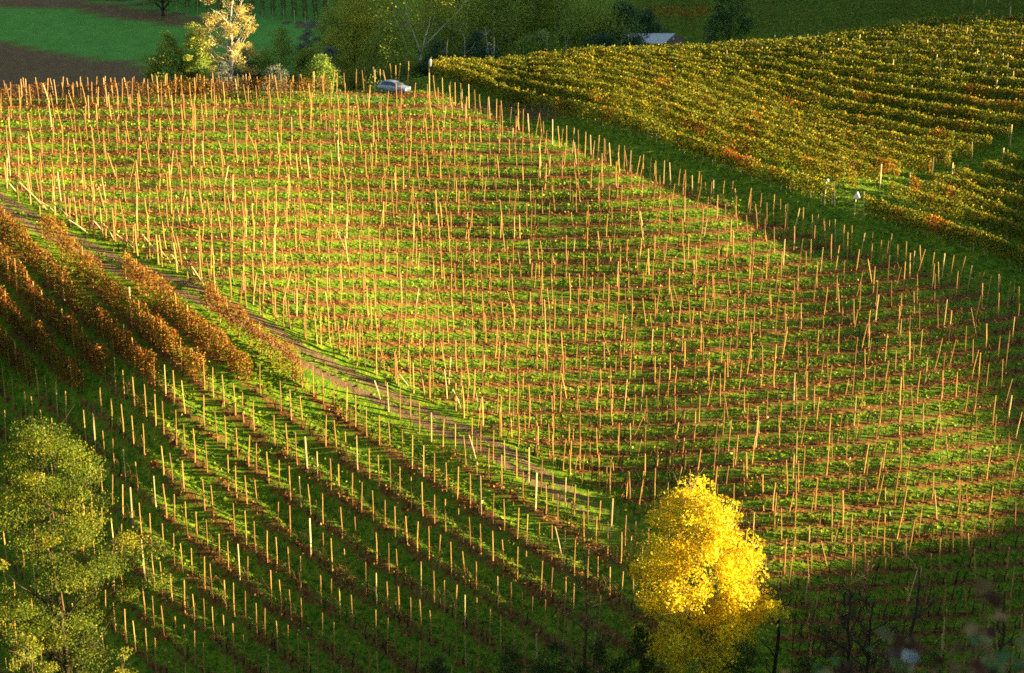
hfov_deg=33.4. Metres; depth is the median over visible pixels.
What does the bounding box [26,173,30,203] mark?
wooden stake
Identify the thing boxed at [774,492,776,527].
wooden stake
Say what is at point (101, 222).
wooden stake
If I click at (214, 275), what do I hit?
wooden stake
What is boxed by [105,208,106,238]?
wooden stake
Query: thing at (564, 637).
bare tree
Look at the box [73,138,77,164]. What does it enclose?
wooden stake
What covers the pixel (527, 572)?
bare vine
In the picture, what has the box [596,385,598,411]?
wooden stake
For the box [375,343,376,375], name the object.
wooden stake
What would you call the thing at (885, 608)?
bare vine
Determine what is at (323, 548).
wooden stake
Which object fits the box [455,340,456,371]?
wooden stake
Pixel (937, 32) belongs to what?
vine row
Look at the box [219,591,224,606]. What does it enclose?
bare vine
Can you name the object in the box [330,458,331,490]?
wooden stake
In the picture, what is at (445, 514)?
wooden stake
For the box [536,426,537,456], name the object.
wooden stake
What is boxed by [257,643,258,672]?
wooden stake
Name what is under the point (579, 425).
wooden stake
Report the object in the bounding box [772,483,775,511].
wooden stake
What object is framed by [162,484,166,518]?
wooden stake
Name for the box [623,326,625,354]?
wooden stake
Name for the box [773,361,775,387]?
wooden stake
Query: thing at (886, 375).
wooden stake
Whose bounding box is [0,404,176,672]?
locust tree
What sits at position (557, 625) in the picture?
wooden stake
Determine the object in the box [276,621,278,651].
wooden stake
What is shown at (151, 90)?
vine row
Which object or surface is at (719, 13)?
broadleaf tree
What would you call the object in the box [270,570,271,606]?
wooden stake
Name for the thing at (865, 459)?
wooden stake
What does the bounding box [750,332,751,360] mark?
wooden stake
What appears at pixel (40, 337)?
vine row
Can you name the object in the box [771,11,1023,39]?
vine row
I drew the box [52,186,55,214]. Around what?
wooden stake
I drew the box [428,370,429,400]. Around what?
wooden stake
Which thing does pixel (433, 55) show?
bush
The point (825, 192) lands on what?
concrete post
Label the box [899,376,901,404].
wooden stake
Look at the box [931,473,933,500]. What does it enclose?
wooden stake
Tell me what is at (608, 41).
bush
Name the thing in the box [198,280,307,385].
vine row
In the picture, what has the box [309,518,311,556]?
concrete post
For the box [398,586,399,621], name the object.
wooden stake
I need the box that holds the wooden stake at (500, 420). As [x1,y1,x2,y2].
[500,407,501,436]
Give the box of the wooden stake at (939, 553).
[939,538,940,567]
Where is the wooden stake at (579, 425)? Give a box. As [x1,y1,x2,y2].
[579,411,580,441]
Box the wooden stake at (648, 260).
[647,249,648,274]
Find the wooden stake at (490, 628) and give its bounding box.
[489,609,490,643]
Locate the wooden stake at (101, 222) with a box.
[99,207,103,236]
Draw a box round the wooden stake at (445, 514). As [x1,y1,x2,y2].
[444,499,445,531]
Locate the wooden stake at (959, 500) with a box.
[957,483,960,515]
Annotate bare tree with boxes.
[543,537,627,672]
[561,594,573,672]
[757,580,788,672]
[789,619,805,672]
[794,599,819,661]
[805,549,879,672]
[828,575,911,672]
[857,551,945,672]
[988,591,1019,672]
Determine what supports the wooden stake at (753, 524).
on the ground at (58, 42)
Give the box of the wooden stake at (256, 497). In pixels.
[254,479,257,514]
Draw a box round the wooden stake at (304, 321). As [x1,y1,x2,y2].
[304,305,305,337]
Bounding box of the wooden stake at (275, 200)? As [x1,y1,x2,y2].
[275,185,276,213]
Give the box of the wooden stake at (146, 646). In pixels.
[145,628,148,663]
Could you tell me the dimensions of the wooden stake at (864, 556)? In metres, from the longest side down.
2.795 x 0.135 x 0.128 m
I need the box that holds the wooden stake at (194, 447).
[193,428,195,462]
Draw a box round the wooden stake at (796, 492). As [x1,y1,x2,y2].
[795,476,796,509]
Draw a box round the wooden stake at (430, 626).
[429,610,431,643]
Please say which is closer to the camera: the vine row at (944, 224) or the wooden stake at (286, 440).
the wooden stake at (286, 440)
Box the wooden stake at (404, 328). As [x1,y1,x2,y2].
[403,313,405,344]
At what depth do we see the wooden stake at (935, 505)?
118.84 m
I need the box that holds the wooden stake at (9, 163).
[7,150,10,176]
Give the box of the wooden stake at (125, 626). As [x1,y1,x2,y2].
[124,609,127,643]
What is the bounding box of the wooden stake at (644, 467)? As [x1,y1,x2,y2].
[644,454,645,483]
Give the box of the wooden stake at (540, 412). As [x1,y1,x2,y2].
[539,394,541,426]
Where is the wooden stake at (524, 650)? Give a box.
[524,632,525,665]
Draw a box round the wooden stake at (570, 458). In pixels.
[569,441,571,472]
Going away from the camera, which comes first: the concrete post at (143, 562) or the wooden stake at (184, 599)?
the wooden stake at (184, 599)
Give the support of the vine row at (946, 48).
on the ground at (58, 42)
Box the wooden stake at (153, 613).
[152,596,154,628]
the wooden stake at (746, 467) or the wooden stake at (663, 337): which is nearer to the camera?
the wooden stake at (746, 467)
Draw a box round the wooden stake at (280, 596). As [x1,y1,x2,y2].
[278,580,281,613]
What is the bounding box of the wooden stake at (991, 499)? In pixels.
[990,486,992,514]
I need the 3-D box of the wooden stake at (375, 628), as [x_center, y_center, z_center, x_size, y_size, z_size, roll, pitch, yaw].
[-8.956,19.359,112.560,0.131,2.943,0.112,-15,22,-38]
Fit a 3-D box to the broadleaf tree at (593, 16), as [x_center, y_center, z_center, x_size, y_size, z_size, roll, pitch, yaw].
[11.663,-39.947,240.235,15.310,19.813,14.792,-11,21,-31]
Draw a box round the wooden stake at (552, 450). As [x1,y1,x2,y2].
[552,434,553,465]
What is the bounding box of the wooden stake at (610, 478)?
[609,460,611,492]
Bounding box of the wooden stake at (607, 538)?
[607,522,608,554]
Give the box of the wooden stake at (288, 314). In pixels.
[287,300,290,328]
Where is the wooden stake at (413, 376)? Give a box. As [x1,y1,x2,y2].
[412,363,413,392]
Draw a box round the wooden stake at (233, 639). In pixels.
[232,623,235,657]
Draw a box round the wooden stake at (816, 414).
[814,397,819,429]
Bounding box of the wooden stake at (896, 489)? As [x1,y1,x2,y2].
[894,473,898,504]
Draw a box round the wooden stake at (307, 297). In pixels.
[306,282,308,315]
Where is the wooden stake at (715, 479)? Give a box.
[714,466,717,492]
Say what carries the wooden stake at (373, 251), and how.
on the ground at (58, 42)
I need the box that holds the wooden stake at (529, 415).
[528,399,529,428]
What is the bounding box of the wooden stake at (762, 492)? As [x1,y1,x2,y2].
[762,474,763,508]
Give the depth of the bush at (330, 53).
226.62 m
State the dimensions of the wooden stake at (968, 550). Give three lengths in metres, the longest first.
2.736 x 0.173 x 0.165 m
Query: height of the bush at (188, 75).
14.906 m
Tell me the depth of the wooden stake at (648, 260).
147.32 m
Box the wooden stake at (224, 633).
[223,615,225,650]
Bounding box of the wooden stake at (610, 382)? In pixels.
[609,366,610,396]
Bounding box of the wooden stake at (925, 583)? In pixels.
[923,569,926,601]
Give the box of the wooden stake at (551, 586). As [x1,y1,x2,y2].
[550,567,552,601]
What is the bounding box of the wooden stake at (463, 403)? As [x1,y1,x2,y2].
[461,386,464,417]
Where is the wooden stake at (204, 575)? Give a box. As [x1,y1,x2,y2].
[204,556,205,592]
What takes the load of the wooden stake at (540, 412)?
on the ground at (58, 42)
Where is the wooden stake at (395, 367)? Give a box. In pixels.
[394,352,396,383]
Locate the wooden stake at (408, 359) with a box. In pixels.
[407,344,408,371]
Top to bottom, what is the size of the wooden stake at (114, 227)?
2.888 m
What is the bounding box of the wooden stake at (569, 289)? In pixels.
[568,273,570,302]
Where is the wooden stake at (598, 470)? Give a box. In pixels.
[598,455,599,482]
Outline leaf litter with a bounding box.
[0,82,1023,672]
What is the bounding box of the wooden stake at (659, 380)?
[657,366,660,394]
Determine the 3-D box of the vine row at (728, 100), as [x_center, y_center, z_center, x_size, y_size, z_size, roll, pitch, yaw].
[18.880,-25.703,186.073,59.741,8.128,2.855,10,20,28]
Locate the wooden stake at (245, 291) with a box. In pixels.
[244,276,246,307]
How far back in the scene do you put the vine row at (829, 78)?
192.28 m
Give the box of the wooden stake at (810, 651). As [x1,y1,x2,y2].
[809,639,811,670]
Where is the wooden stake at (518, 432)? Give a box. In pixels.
[517,415,519,446]
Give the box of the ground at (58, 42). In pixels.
[0,0,1023,672]
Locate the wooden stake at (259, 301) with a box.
[259,283,260,314]
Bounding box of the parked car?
[377,80,410,92]
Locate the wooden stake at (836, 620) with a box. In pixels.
[835,603,838,637]
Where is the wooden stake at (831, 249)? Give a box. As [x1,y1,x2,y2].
[830,234,831,260]
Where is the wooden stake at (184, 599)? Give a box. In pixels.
[184,580,185,615]
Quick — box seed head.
[901,650,919,672]
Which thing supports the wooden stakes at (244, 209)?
on the ground at (58, 42)
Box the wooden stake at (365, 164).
[365,150,366,176]
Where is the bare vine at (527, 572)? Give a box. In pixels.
[522,567,536,584]
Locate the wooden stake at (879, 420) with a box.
[877,406,881,438]
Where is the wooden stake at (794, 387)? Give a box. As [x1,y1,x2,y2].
[793,373,794,399]
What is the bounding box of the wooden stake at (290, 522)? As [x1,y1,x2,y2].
[289,505,290,540]
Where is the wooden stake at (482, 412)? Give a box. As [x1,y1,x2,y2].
[481,397,483,427]
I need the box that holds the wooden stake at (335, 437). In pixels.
[333,420,336,454]
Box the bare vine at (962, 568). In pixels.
[950,564,974,582]
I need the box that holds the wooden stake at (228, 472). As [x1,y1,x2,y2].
[227,455,228,490]
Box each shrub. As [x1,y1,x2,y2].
[6,635,60,672]
[113,646,133,672]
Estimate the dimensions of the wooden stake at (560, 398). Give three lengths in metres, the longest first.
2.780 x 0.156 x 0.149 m
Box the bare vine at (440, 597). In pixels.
[433,589,455,608]
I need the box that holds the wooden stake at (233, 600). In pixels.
[233,583,234,616]
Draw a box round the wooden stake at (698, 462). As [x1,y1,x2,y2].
[696,449,700,481]
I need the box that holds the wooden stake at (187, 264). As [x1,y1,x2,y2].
[186,248,188,277]
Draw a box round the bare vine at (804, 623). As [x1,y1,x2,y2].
[794,616,821,637]
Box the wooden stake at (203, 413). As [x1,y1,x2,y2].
[203,395,204,429]
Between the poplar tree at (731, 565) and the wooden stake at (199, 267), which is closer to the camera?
the poplar tree at (731, 565)
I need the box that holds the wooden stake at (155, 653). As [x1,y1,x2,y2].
[154,638,156,670]
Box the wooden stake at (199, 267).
[198,246,200,276]
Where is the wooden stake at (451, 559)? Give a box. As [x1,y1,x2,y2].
[450,542,451,576]
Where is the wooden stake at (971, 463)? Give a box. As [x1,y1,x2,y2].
[970,449,971,480]
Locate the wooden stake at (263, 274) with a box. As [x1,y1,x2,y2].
[261,262,264,289]
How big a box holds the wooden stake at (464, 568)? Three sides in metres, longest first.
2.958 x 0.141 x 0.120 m
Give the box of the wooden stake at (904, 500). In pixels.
[901,487,906,514]
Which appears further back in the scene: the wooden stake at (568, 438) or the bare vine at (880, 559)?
the wooden stake at (568, 438)
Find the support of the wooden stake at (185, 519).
on the ground at (58, 42)
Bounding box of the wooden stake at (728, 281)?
[726,267,730,294]
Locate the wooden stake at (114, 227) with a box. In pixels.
[111,210,115,241]
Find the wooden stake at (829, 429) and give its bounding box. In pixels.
[828,413,831,443]
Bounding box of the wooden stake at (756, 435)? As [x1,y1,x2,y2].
[755,420,757,448]
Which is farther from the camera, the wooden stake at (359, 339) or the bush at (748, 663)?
the wooden stake at (359, 339)
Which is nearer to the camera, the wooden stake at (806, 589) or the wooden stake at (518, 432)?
the wooden stake at (806, 589)
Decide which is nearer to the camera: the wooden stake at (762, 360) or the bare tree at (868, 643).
the bare tree at (868, 643)
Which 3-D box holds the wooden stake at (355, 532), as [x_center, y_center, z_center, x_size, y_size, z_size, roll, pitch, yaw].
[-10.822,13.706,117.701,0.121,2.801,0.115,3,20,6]
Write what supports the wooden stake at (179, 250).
on the ground at (58, 42)
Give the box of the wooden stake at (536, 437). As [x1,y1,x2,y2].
[535,422,537,454]
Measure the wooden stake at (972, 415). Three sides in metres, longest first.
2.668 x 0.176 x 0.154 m
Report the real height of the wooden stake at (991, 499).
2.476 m
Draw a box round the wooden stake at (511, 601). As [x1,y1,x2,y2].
[510,582,511,615]
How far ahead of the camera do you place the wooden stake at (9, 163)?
140.96 m
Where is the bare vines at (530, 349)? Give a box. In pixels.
[0,93,1023,672]
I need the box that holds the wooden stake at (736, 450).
[734,435,738,464]
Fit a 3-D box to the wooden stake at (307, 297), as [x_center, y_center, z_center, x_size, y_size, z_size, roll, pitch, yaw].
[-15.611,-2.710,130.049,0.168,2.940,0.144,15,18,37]
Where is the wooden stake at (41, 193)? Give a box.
[39,179,42,208]
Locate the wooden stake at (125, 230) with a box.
[124,218,126,245]
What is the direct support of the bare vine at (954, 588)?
on the ground at (58, 42)
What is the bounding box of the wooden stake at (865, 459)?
[863,443,868,473]
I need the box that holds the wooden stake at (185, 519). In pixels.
[185,501,187,536]
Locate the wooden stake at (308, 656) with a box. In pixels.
[308,643,309,670]
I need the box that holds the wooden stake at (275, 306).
[274,291,275,322]
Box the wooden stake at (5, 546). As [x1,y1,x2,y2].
[3,531,6,561]
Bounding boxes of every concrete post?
[92,413,96,453]
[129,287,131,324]
[130,487,133,528]
[141,540,145,577]
[237,544,240,580]
[304,436,307,473]
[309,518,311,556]
[480,476,481,515]
[528,447,529,485]
[535,472,537,510]
[563,531,565,568]
[610,498,613,537]
[824,181,826,205]
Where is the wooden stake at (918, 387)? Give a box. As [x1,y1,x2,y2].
[916,371,920,402]
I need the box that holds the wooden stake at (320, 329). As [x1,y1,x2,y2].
[320,312,321,344]
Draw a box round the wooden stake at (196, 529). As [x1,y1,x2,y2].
[195,511,198,546]
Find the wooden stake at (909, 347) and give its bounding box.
[908,331,909,359]
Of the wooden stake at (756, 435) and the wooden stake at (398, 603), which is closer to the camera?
the wooden stake at (398, 603)
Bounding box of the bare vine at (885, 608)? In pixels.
[874,600,898,617]
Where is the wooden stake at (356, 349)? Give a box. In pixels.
[356,333,357,365]
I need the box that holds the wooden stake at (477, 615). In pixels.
[476,598,477,633]
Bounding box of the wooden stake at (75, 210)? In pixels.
[73,197,77,224]
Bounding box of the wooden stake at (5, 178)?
[4,163,6,192]
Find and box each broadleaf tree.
[139,0,179,15]
[215,36,268,92]
[236,46,288,91]
[247,21,310,91]
[283,43,327,91]
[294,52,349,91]
[300,3,369,87]
[311,0,400,91]
[313,0,436,90]
[345,17,433,89]
[401,0,516,66]
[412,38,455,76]
[433,0,553,57]
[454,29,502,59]
[464,0,577,56]
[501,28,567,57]
[508,0,610,52]
[539,0,646,51]
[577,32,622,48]
[591,0,651,46]
[630,8,672,44]
[699,0,755,57]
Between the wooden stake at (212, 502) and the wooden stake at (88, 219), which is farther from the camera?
the wooden stake at (88, 219)
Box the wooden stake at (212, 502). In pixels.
[210,485,213,517]
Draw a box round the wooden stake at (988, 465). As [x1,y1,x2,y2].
[986,449,990,479]
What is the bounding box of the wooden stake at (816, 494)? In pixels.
[814,478,817,509]
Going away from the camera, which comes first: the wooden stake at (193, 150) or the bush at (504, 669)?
the bush at (504, 669)
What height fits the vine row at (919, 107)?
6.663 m
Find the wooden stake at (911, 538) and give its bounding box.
[907,521,914,554]
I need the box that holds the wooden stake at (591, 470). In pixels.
[590,455,592,484]
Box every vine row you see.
[0,76,329,105]
[0,205,161,382]
[0,238,114,379]
[0,285,86,395]
[0,324,40,384]
[35,210,208,384]
[118,250,253,378]
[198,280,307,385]
[216,0,222,10]
[249,0,254,15]
[259,0,264,15]
[270,0,275,16]
[280,0,285,17]
[291,0,296,17]
[301,0,307,18]
[312,0,318,20]
[322,0,327,14]
[428,55,880,182]
[430,55,858,187]
[431,59,833,203]
[434,55,902,176]
[442,57,931,176]
[455,54,951,167]
[490,50,972,158]
[498,48,992,152]
[519,45,1010,141]
[552,43,1023,132]
[555,45,1023,115]
[557,44,1023,102]
[582,44,1023,92]
[586,40,1023,70]
[599,37,1023,62]
[602,41,1023,81]
[630,8,1023,29]
[647,11,1019,33]
[660,17,1021,38]
[669,28,844,44]
[683,39,845,45]
[696,32,1023,54]
[708,27,1023,47]
[724,23,1023,45]
[736,17,1023,41]
[760,14,1023,54]
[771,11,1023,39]
[863,190,1023,271]
[886,177,1023,243]
[909,175,1023,226]
[930,171,1023,211]
[952,165,1023,195]
[981,159,1023,186]
[1001,151,1023,170]
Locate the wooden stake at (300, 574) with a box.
[300,556,301,589]
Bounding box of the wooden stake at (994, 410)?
[992,395,995,424]
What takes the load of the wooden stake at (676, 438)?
on the ground at (58, 42)
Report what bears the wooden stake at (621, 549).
on the ground at (58, 42)
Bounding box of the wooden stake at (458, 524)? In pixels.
[457,508,458,540]
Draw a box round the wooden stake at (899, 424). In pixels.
[898,410,900,437]
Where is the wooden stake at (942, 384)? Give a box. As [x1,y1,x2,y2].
[941,370,942,399]
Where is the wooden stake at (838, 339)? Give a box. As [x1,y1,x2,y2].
[837,324,839,352]
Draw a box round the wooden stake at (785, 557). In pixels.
[783,539,786,574]
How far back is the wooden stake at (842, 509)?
117.73 m
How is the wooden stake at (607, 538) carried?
on the ground at (58, 42)
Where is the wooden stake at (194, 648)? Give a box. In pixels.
[194,630,195,665]
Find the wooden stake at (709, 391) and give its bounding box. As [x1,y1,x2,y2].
[706,376,713,406]
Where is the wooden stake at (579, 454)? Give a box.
[579,437,580,468]
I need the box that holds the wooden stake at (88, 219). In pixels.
[88,204,90,231]
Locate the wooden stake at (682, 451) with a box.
[681,438,684,465]
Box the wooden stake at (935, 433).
[933,416,938,449]
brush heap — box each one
[180,274,211,283]
[474,422,509,433]
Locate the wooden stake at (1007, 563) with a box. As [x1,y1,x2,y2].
[1005,547,1009,580]
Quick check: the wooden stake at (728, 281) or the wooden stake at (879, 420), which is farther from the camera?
the wooden stake at (728, 281)
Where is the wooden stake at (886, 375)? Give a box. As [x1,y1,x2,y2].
[883,360,888,390]
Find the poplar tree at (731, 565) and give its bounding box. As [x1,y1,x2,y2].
[626,470,791,672]
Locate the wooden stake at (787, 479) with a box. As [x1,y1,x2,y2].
[786,460,787,493]
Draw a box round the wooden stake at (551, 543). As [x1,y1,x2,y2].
[551,525,551,561]
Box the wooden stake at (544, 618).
[543,599,545,636]
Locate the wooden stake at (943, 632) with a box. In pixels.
[943,617,944,647]
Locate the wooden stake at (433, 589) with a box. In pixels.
[433,571,434,604]
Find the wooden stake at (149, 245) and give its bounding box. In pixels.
[148,230,150,259]
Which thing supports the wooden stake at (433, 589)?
on the ground at (58, 42)
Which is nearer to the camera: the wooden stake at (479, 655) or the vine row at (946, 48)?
the wooden stake at (479, 655)
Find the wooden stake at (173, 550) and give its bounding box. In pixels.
[173,533,174,565]
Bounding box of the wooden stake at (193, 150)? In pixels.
[192,138,193,165]
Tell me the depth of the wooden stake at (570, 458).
122.61 m
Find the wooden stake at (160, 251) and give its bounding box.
[158,235,162,266]
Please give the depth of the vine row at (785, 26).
306.50 m
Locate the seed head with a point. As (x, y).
(909, 658)
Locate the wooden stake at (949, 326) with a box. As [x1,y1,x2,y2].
[948,310,951,340]
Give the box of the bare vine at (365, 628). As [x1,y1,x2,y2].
[357,620,378,638]
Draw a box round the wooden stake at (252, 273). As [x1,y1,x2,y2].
[252,258,253,287]
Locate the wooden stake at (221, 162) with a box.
[220,150,222,177]
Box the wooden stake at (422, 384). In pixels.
[419,369,424,399]
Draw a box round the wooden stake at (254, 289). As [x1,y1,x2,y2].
[252,273,256,304]
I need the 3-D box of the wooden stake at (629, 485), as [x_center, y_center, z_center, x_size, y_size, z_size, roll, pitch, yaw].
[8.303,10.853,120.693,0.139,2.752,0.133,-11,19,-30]
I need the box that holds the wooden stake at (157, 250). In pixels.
[155,234,158,264]
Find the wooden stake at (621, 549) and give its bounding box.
[620,532,621,563]
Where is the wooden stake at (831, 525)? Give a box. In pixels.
[831,509,832,541]
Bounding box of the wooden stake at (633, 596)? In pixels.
[633,579,633,612]
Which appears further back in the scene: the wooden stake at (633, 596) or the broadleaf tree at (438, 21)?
the broadleaf tree at (438, 21)
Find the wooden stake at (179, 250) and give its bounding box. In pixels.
[176,236,181,264]
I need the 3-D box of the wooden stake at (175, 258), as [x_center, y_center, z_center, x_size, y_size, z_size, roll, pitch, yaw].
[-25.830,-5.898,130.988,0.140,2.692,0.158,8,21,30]
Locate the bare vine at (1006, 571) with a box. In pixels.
[997,565,1018,581]
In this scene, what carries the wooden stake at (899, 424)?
on the ground at (58, 42)
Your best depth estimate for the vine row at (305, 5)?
325.32 m
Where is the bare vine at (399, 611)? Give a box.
[387,602,405,622]
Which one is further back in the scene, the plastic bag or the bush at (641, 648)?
the plastic bag
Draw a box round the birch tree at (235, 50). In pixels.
[193,0,260,92]
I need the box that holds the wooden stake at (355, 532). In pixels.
[354,517,355,549]
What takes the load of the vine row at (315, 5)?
on the ground at (58, 42)
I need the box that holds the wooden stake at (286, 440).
[285,423,287,457]
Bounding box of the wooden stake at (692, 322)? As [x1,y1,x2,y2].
[691,308,693,336]
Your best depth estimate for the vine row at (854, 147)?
180.41 m
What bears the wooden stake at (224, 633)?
on the ground at (58, 42)
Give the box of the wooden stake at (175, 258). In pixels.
[173,243,177,271]
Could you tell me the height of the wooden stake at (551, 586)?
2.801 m
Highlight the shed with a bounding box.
[622,33,685,46]
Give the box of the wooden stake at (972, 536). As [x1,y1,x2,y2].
[970,520,975,550]
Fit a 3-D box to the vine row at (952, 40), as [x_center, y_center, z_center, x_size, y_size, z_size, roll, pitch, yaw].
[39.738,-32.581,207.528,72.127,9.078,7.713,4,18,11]
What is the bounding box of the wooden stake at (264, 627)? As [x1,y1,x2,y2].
[264,608,265,640]
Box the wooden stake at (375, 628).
[375,609,377,645]
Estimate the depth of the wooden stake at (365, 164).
160.03 m
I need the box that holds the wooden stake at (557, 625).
[557,608,558,645]
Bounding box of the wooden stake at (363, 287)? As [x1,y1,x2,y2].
[362,273,363,302]
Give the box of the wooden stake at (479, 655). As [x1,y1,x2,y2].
[479,639,479,672]
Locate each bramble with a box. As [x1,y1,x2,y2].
[781,651,856,672]
[811,655,840,672]
[866,646,902,672]
[875,610,1008,672]
[887,647,961,672]
[969,657,1023,672]
[972,577,1023,672]
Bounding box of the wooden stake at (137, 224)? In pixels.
[136,212,137,237]
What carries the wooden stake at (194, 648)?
on the ground at (58, 42)
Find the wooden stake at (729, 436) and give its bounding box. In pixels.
[727,420,731,450]
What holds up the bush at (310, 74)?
on the ground at (58, 42)
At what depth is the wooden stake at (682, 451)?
122.61 m
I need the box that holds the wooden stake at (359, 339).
[359,323,359,356]
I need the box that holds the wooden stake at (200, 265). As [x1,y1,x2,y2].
[198,251,202,280]
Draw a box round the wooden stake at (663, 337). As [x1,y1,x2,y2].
[662,322,663,352]
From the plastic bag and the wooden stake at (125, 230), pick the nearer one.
the wooden stake at (125, 230)
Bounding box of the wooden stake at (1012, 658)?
[1010,646,1014,672]
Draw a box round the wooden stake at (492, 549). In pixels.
[492,531,493,562]
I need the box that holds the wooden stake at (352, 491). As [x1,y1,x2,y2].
[351,473,352,507]
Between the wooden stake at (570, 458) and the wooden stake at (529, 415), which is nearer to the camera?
the wooden stake at (570, 458)
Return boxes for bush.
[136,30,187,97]
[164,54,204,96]
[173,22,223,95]
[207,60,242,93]
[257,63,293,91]
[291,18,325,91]
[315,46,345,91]
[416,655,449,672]
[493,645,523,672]
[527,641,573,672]
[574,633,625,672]
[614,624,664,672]
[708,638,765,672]
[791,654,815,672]
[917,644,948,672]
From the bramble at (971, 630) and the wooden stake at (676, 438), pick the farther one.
the wooden stake at (676, 438)
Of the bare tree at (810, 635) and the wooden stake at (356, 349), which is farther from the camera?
the wooden stake at (356, 349)
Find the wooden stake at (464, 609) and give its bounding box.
[464,595,465,626]
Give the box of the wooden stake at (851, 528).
[850,513,852,541]
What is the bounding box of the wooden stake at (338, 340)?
[337,324,339,353]
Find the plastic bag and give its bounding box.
[854,192,859,198]
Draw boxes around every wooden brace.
[19,182,46,208]
[54,204,75,222]
[398,373,412,392]
[469,435,477,464]
[555,526,561,553]
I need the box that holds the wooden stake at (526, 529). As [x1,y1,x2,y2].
[526,514,527,545]
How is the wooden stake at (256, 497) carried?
on the ground at (58, 42)
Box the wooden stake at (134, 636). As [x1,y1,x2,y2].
[132,621,135,652]
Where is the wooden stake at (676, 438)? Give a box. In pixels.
[674,422,678,452]
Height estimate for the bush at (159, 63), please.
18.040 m
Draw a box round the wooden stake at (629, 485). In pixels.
[628,472,629,503]
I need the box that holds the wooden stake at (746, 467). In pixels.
[745,452,747,480]
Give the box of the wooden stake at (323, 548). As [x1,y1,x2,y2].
[322,533,323,565]
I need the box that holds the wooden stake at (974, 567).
[974,549,975,581]
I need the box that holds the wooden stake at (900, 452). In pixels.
[899,436,901,469]
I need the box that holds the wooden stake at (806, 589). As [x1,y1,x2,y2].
[805,574,808,604]
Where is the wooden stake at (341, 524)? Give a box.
[340,507,342,539]
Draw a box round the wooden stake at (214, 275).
[213,261,215,290]
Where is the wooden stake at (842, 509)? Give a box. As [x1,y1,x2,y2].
[841,490,843,525]
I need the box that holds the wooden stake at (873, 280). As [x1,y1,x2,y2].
[872,266,874,294]
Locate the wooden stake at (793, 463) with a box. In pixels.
[792,446,794,478]
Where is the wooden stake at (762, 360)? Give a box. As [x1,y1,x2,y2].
[761,345,762,373]
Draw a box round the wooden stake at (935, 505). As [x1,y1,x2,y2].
[934,491,936,519]
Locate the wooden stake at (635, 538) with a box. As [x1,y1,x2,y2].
[635,521,636,552]
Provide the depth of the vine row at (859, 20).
308.74 m
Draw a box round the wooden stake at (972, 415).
[970,401,976,428]
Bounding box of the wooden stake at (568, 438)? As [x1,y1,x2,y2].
[568,424,569,456]
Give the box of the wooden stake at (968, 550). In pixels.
[967,533,971,568]
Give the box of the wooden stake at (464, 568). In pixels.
[462,551,465,585]
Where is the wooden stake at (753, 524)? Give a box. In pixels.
[752,512,754,538]
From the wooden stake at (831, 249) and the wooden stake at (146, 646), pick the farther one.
the wooden stake at (831, 249)
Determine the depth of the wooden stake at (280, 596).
114.99 m
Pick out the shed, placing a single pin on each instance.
(658, 38)
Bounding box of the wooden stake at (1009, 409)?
[1007,395,1011,422]
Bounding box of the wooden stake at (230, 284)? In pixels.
[228,267,231,298]
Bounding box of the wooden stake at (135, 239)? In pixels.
[134,224,137,255]
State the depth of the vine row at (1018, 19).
215.72 m
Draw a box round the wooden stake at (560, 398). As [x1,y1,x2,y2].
[559,383,561,413]
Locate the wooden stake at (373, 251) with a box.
[372,237,374,264]
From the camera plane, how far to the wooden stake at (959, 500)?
119.22 m
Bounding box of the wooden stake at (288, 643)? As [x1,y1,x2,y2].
[287,625,288,660]
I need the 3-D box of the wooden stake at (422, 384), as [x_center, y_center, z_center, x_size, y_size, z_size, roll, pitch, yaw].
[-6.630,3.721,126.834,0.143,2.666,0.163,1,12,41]
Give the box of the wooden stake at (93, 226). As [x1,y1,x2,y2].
[92,212,94,238]
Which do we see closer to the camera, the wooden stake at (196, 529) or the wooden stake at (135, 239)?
the wooden stake at (196, 529)
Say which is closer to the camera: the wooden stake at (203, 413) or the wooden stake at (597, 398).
the wooden stake at (203, 413)
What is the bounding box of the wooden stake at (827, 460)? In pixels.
[826,445,828,474]
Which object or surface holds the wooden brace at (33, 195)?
on the ground at (58, 42)
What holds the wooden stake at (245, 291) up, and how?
on the ground at (58, 42)
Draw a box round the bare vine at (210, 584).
[203,576,223,595]
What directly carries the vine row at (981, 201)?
on the ground at (58, 42)
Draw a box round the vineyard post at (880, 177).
[879,164,881,187]
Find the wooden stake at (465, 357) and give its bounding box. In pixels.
[464,339,465,370]
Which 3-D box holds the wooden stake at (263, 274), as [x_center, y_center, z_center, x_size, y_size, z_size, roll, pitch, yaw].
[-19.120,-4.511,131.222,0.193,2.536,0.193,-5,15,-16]
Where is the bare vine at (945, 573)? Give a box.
[937,568,954,583]
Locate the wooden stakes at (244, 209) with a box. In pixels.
[0,61,1023,672]
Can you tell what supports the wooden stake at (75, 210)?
on the ground at (58, 42)
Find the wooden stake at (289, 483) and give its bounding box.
[288,466,290,500]
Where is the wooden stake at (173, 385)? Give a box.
[172,370,174,402]
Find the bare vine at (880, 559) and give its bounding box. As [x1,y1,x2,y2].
[871,553,894,570]
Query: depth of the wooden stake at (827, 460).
121.61 m
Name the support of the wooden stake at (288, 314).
on the ground at (58, 42)
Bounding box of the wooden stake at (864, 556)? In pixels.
[864,539,865,570]
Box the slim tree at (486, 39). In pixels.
[479,29,490,55]
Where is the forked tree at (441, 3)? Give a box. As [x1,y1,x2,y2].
[365,0,486,67]
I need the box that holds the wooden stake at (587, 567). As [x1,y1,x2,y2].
[587,550,588,584]
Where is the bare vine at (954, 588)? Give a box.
[946,580,969,599]
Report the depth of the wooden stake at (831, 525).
116.25 m

